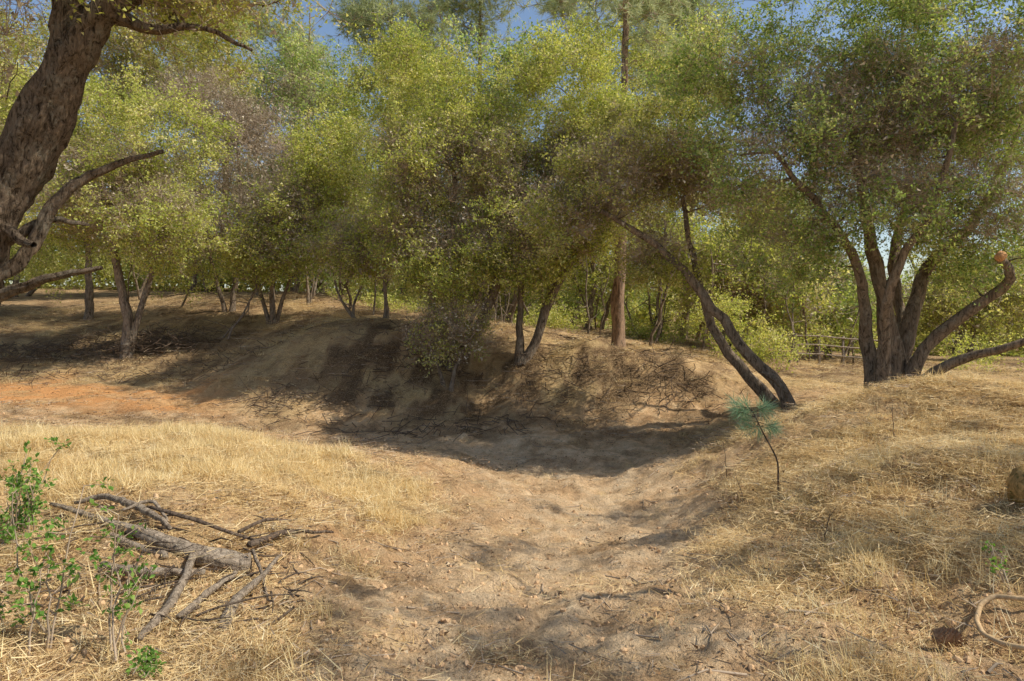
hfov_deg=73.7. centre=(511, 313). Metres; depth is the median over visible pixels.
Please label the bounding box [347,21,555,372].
live oak tree
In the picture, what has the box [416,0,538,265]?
gray pine tree
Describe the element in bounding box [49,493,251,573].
fallen log
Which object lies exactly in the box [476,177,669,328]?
live oak tree
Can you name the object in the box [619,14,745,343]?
live oak tree
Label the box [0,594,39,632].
oak seedling shrub
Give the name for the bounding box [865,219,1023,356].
live oak tree
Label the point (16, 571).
oak seedling shrub
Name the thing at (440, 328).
shrub
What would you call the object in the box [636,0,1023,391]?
live oak tree
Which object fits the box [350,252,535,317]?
live oak tree
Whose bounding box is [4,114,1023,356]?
distant trees
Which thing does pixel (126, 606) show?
oak seedling shrub
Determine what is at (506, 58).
live oak tree
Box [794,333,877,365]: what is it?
rail fence
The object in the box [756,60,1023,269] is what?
live oak tree
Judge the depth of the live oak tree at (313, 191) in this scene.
20.40 m
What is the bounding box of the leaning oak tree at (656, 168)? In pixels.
[492,47,812,413]
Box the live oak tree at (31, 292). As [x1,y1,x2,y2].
[0,4,107,296]
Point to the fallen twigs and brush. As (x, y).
(141, 340)
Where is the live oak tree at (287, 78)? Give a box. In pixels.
[129,2,385,292]
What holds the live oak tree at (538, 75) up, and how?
on the ground at (580, 487)
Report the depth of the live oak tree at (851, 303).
24.55 m
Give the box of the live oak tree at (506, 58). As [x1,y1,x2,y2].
[373,1,563,322]
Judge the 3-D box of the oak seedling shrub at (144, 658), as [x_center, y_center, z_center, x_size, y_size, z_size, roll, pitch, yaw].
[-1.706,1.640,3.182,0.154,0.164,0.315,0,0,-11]
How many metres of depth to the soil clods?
4.22 m
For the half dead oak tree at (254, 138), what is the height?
9.126 m
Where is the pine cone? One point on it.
(952, 637)
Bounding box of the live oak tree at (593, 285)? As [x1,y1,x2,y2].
[496,0,716,330]
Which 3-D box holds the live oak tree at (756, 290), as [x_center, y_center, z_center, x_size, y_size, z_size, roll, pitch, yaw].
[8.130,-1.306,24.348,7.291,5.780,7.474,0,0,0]
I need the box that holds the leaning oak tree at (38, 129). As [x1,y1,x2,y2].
[0,0,358,305]
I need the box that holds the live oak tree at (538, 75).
[456,11,670,364]
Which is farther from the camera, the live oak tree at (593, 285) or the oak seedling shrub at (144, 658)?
the live oak tree at (593, 285)
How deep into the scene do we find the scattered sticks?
4.04 m
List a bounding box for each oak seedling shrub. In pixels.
[0,436,71,548]
[0,476,114,654]
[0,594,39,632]
[9,452,54,535]
[76,498,156,661]
[125,644,166,680]
[981,540,1008,582]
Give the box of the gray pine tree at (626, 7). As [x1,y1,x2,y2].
[567,0,715,348]
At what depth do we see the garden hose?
3.59 m
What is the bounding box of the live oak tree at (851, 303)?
[703,168,911,359]
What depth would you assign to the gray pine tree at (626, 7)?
19.87 m
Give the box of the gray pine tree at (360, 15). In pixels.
[312,0,464,187]
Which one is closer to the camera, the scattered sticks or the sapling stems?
the scattered sticks
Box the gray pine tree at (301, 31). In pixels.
[252,13,361,289]
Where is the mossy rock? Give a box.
[1007,465,1023,503]
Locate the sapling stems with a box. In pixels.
[120,212,858,364]
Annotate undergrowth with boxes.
[4,238,1023,373]
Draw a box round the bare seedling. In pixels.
[721,405,894,539]
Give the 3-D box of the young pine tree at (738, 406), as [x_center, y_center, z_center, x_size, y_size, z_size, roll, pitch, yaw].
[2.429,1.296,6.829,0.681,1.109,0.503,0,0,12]
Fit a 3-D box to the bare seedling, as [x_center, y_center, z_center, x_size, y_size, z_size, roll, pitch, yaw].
[2.932,1.543,6.575,1.897,1.040,3.188,0,0,19]
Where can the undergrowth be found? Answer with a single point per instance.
(556, 320)
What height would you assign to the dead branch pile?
0.456 m
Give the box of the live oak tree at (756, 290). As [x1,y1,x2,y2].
[640,187,862,359]
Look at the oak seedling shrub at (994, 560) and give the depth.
3.90 m
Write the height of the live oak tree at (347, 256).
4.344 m
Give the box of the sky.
[0,0,1023,314]
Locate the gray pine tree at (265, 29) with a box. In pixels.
[185,0,309,290]
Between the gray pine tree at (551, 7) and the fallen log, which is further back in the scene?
the gray pine tree at (551, 7)
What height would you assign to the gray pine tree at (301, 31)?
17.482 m
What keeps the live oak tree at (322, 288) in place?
on the ground at (580, 487)
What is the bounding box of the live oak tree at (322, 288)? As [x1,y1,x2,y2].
[215,128,369,292]
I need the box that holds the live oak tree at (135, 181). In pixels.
[0,53,248,358]
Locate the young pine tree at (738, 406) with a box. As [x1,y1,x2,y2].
[721,391,786,495]
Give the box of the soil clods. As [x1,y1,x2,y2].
[0,384,1023,680]
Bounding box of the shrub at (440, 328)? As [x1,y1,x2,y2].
[385,279,515,391]
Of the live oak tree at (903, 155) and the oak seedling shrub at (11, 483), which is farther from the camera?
the live oak tree at (903, 155)
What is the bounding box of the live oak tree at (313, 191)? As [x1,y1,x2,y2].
[196,92,396,324]
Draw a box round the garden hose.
[974,594,1023,650]
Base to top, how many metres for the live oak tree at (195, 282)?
12.296 m
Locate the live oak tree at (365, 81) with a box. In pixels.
[309,3,471,297]
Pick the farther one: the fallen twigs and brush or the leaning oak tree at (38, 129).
the fallen twigs and brush
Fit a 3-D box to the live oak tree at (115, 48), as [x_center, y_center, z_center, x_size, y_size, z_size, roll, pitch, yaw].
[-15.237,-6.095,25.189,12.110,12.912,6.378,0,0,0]
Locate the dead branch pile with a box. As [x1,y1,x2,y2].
[5,505,333,640]
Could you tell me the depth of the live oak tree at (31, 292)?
33.03 m
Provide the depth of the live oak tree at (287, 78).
31.40 m
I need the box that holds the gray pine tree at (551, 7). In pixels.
[516,0,744,336]
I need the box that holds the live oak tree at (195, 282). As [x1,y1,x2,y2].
[53,44,284,293]
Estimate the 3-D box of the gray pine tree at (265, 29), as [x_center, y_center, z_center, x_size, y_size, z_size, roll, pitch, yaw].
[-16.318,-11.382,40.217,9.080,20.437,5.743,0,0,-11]
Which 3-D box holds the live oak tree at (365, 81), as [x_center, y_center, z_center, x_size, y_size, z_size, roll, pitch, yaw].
[-5.453,-6.638,29.091,6.942,12.466,7.481,0,0,18]
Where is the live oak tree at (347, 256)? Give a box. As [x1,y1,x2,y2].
[274,167,427,320]
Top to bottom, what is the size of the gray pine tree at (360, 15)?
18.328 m
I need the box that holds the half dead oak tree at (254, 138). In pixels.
[127,58,320,312]
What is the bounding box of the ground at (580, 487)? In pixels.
[0,285,1023,680]
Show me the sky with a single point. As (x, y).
(326, 28)
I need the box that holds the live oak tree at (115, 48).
[0,0,267,319]
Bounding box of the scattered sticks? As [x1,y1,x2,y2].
[0,379,1023,680]
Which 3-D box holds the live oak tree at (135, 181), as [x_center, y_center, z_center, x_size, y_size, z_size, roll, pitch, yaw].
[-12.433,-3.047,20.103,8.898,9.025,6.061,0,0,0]
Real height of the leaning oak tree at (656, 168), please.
7.423 m
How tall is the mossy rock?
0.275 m
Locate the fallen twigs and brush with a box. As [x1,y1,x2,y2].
[0,315,744,439]
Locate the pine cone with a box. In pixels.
[930,627,963,647]
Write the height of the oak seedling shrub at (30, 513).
0.627 m

